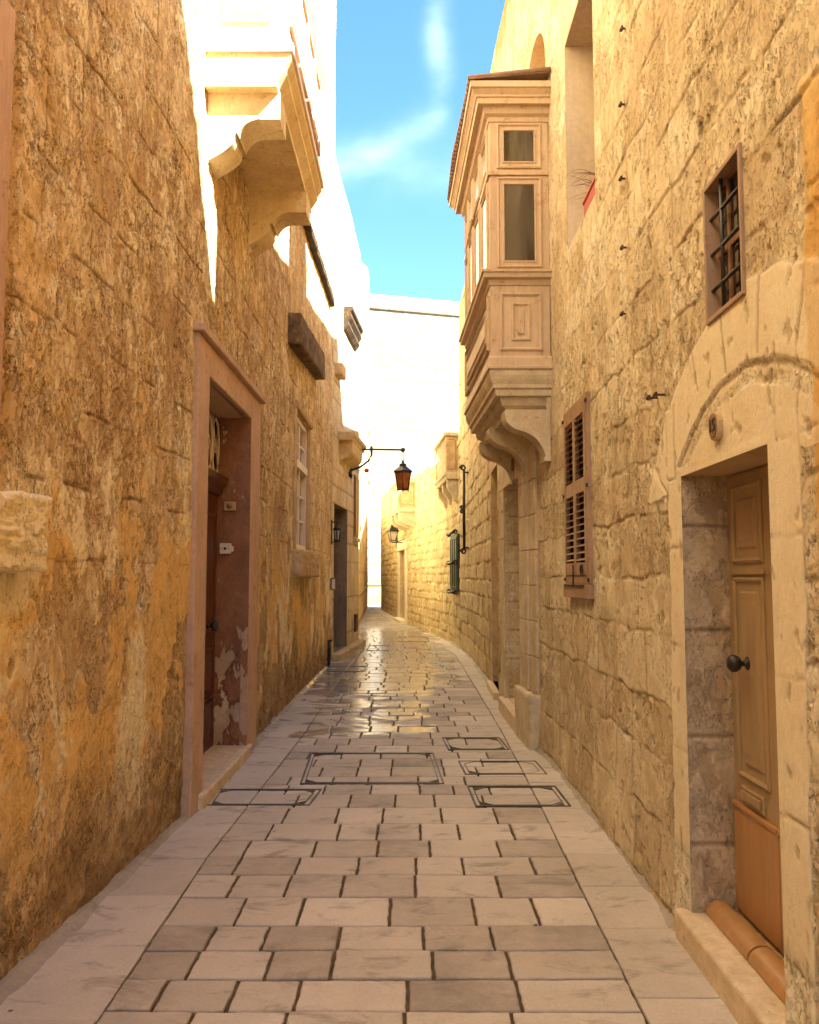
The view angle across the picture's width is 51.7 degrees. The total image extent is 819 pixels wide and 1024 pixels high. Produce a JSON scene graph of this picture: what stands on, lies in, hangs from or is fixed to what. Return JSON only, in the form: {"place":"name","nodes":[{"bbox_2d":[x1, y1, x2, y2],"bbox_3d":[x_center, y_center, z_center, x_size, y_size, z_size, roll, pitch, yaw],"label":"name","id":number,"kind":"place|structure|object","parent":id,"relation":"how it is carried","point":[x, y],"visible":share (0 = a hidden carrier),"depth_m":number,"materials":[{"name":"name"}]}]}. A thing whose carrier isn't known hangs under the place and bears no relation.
{"place":"outdoors","nodes":[
{"label":"outdoors","id":0,"kind":"place"},
{"bbox_2d":[358,260,370,626],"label":"stone house","id":1,"kind":"structure","parent":0,"point":[364,436],"depth_m":34.49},
{"bbox_2d":[0,604,737,1023],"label":"pavement","id":2,"kind":"structure","parent":0,"point":[82,974],"depth_m":4.10,"materials":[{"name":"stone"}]},
{"bbox_2d":[0,660,332,1005],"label":"dirt","id":3,"kind":"structure","parent":2,"relation":"on","point":[21,973],"depth_m":3.93,"materials":[{"name":"soil"}]},
{"bbox_2d":[207,789,321,807],"bbox_3d":[-1.060,2.085,6.153,0.800,0.027,0.450,0,-4,0],"label":"access cover","id":4,"kind":"object","parent":2,"relation":"on","point":[312,791],"visible":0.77,"depth_m":6.10,"materials":[{"name":"metal"}]},
{"bbox_2d":[326,639,331,665],"bbox_3d":[-1.447,2.542,15.300,0.106,0.479,0.080,0,-4,0],"label":"boot scraper","id":5,"kind":"object","parent":2,"relation":"on","point":[328,653],"visible":1,"depth_m":15.28,"materials":[{"name":"black metal"}]},
{"bbox_2d":[327,666,367,671],"bbox_3d":[-1.085,2.749,14.783,0.670,0.027,0.900,0,-4,0],"label":"access cover","id":6,"kind":"object","parent":2,"relation":"on","point":[329,669],"visible":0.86,"depth_m":14.45,"materials":[{"name":"metal"}]},
{"bbox_2d":[397,637,429,641],"bbox_3d":[0.080,3.290,21.812,0.840,0.027,1.600,0,-4,0],"label":"access cover","id":7,"kind":"object","parent":2,"relation":"on","point":[413,641],"visible":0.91,"depth_m":21.02,"materials":[{"name":"metal"}]},
{"bbox_2d":[96,605,691,1023],"bbox_3d":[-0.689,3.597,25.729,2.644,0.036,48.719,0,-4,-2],"label":"road","id":8,"kind":"structure","parent":0,"point":[566,967],"depth_m":4.26,"materials":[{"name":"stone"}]},
{"bbox_2d":[300,753,443,785],"bbox_3d":[-0.315,2.159,7.120,1.170,0.027,1.150,0,-4,0],"label":"access cover","id":9,"kind":"object","parent":8,"relation":"on","point":[310,782],"visible":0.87,"depth_m":6.62,"materials":[{"name":"metal"}]},
{"bbox_2d":[366,645,389,650],"bbox_3d":[-0.700,3.082,19.120,0.500,0.027,1.400,0,-4,0],"label":"access cover","id":10,"kind":"object","parent":8,"relation":"on","point":[378,650],"visible":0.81,"depth_m":18.64,"materials":[{"name":"metal"}]},
{"bbox_2d":[442,737,509,750],"bbox_3d":[0.625,2.237,8.132,0.610,0.027,0.600,0,-4,0],"label":"access cover","id":11,"kind":"object","parent":8,"relation":"on","point":[464,738],"visible":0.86,"depth_m":8.25,"materials":[{"name":"metal"}]},
{"bbox_2d":[458,761,546,775],"bbox_3d":[0.770,2.158,7.105,0.700,0.027,0.500,0,-4,0],"label":"access cover","id":12,"kind":"object","parent":8,"relation":"in","point":[474,773],"visible":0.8,"depth_m":6.96,"materials":[{"name":"metal"}]},
{"bbox_2d":[467,785,570,808],"bbox_3d":[0.785,2.087,6.188,0.690,0.027,0.580,0,-4,0],"label":"access cover","id":13,"kind":"object","parent":8,"relation":"in","point":[486,805],"visible":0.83,"depth_m":6.15,"materials":[{"name":"metal"}]},
{"bbox_2d":[368,294,459,582],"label":"stone tower house","id":14,"kind":"structure","parent":0,"point":[414,406],"depth_m":53.37,"materials":[{"name":"stone"}]},
{"bbox_2d":[335,0,504,301],"label":"sky","id":15,"kind":"structure","parent":0,"point":[402,67],"materials":[{"name":"blue"}]},
{"bbox_2d":[381,430,460,645],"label":"stone house","id":16,"kind":"structure","parent":0,"point":[420,578],"depth_m":24.63,"materials":[{"name":"beige stone"}]},
{"bbox_2d":[386,524,403,542],"bbox_3d":[-0.483,0.735,29.972,0.604,0.727,0.367,2,-5,-20],"label":"wall lantern","id":17,"kind":"object","parent":16,"relation":"attached to","point":[392,531],"depth_m":29.84,"materials":[{"name":"black metal"}]},
{"bbox_2d":[402,551,404,617],"bbox_3d":[-0.122,2.596,30.289,0.060,2.430,2.018,1,-4,-7],"label":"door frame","id":18,"kind":"structure","parent":16,"relation":"in","point":[403,551],"depth_m":30.94,"materials":[{"name":"stone"}]},
{"bbox_2d":[459,51,499,699],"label":"stone house","id":19,"kind":"structure","parent":0,"point":[479,575],"depth_m":14.80,"materials":[{"name":"stone"}]},
{"bbox_2d":[459,465,468,553],"bbox_3d":[1.128,-0.058,17.356,0.224,1.846,0.060,0,-4,0],"label":"iron wall bar","id":20,"kind":"object","parent":19,"relation":"attached to","point":[462,508],"visible":0.98,"depth_m":17.34,"materials":[{"name":"metal"}]},
{"label":"ground","id":21,"kind":"structure","parent":0,"visible":0},
{"bbox_2d":[0,0,335,979],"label":"townhouse","id":22,"kind":"structure","parent":21,"relation":"on","point":[166,266],"depth_m":4.98,"materials":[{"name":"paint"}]},
{"bbox_2d":[0,0,15,412],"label":"window frame","id":23,"kind":"structure","parent":22,"relation":"in","point":[7,14],"depth_m":3.27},
{"bbox_2d":[203,492,218,753],"bbox_3d":[-1.730,0.907,6.841,0.150,2.240,1.620,0,-4,0],"label":"door","id":24,"kind":"structure","parent":22,"relation":"in","point":[211,624],"depth_m":7.39,"materials":[{"name":"brown wood"}]},
{"bbox_2d":[220,543,233,553],"bbox_3d":[-1.660,0.332,7.667,0.120,0.095,0.044,0,-4,0],"label":"meter box","id":25,"kind":"object","parent":22,"relation":"attached to","point":[226,548],"visible":1,"depth_m":7.65,"materials":[{"name":"white plastic"}]},
{"bbox_2d":[224,502,235,510],"bbox_3d":[-1.637,-0.054,7.701,0.105,0.080,0.036,0,-4,0],"label":"doorbell","id":26,"kind":"object","parent":22,"relation":"attached to","point":[229,506],"visible":1,"depth_m":7.69,"materials":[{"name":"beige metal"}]},
{"bbox_2d":[296,418,306,549],"bbox_3d":[-1.552,-0.374,11.763,0.105,1.810,1.400,0,-4,0],"label":"window","id":27,"kind":"structure","parent":22,"relation":"in","point":[301,430],"depth_m":12.33,"materials":[{"name":"white glass"}]},
{"bbox_2d":[330,578,334,589],"bbox_3d":[-1.458,1.358,15.950,0.105,0.220,0.185,0,-4,0],"label":"mailbox","id":28,"kind":"object","parent":22,"relation":"attached to","point":[332,583],"visible":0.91,"depth_m":15.86,"materials":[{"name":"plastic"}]},
{"bbox_2d":[331,520,340,544],"bbox_3d":[-1.411,0.389,16.138,0.218,0.460,0.172,0,-4,0],"label":"wall lantern","id":29,"kind":"object","parent":22,"relation":"attached to","point":[336,530],"depth_m":16.09,"materials":[{"name":"black metal"}]},
{"bbox_2d":[330,156,366,659],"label":"stone house","id":30,"kind":"structure","parent":21,"relation":"on","point":[348,444],"depth_m":18.23,"materials":[{"name":"stone"}]},
{"bbox_2d":[358,468,368,472],"bbox_3d":[-1.103,-0.993,20.173,0.275,0.125,0.195,0,-4,0],"label":"security camera","id":31,"kind":"object","parent":30,"relation":"attached to","point":[365,470],"visible":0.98,"depth_m":20.08,"materials":[{"name":"white plastic"}]},
{"bbox_2d":[349,446,411,491],"bbox_3d":[-0.647,-0.959,18.628,1.414,1.010,0.472,0,-4,0],"label":"street lantern","id":32,"kind":"object","parent":30,"relation":"attached to","point":[402,471],"visible":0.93,"depth_m":18.52,"materials":[{"name":"black metal"}]},
{"bbox_2d":[368,583,380,604],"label":"wall","id":33,"kind":"structure","parent":21,"relation":"on","point":[374,593],"depth_m":49.37,"materials":[{"name":"stone"}]},
{"bbox_2d":[447,0,818,1023],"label":"townhouse","id":34,"kind":"structure","parent":21,"relation":"on","point":[659,636],"depth_m":4.07,"materials":[{"name":"stone"}]},
{"bbox_2d":[568,160,594,215],"bbox_3d":[1.297,-2.340,6.071,0.347,0.454,0.667,0,-4,0],"label":"flower pot","id":35,"kind":"object","parent":34,"relation":"on","point":[588,198],"visible":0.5,"depth_m":6.03,"materials":[{"name":"orange ceramic"}]},
{"bbox_2d":[646,395,657,400],"bbox_3d":[1.228,-0.575,4.262,0.066,0.024,0.035,0,-4,0],"label":"iron hook","id":36,"kind":"object","parent":34,"relation":"attached to","point":[648,397],"visible":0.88,"depth_m":4.25,"materials":[{"name":"black metal"}]},
{"bbox_2d":[653,392,664,397],"bbox_3d":[1.227,-0.574,4.142,0.066,0.024,0.035,0,-4,0],"label":"iron hook","id":37,"kind":"object","parent":34,"relation":"attached to","point":[655,394],"visible":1,"depth_m":4.13,"materials":[{"name":"black metal"}]},
{"bbox_2d":[708,411,722,440],"bbox_3d":[1.232,-0.345,3.397,0.040,0.116,0.100,0,-4,0],"label":"house number","id":38,"kind":"object","parent":34,"relation":"attached to","point":[715,425],"visible":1,"depth_m":3.37,"materials":[{"name":"ceramic"}]},
{"bbox_2d":[702,142,745,325],"bbox_3d":[1.270,-1.078,3.332,0.084,0.580,0.400,0,-4,0],"label":"window","id":39,"kind":"structure","parent":34,"relation":"in","point":[723,195],"depth_m":3.39,"materials":[{"name":"wood"}]},
{"bbox_2d":[726,465,782,952],"bbox_3d":[1.403,0.773,3.560,0.113,1.895,0.462,0,-4,0],"label":"door","id":40,"kind":"structure","parent":34,"relation":"in","point":[751,664],"depth_m":3.52,"materials":[{"name":"brown wood"}]},
{"bbox_2d":[777,830,783,953],"bbox_3d":[1.441,0.737,3.099,0.033,1.895,0.452,0,-4,0],"label":"door frame","id":41,"kind":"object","parent":34,"relation":"in","point":[778,831],"depth_m":3.26,"materials":[{"name":"brown wood"}]}
]}

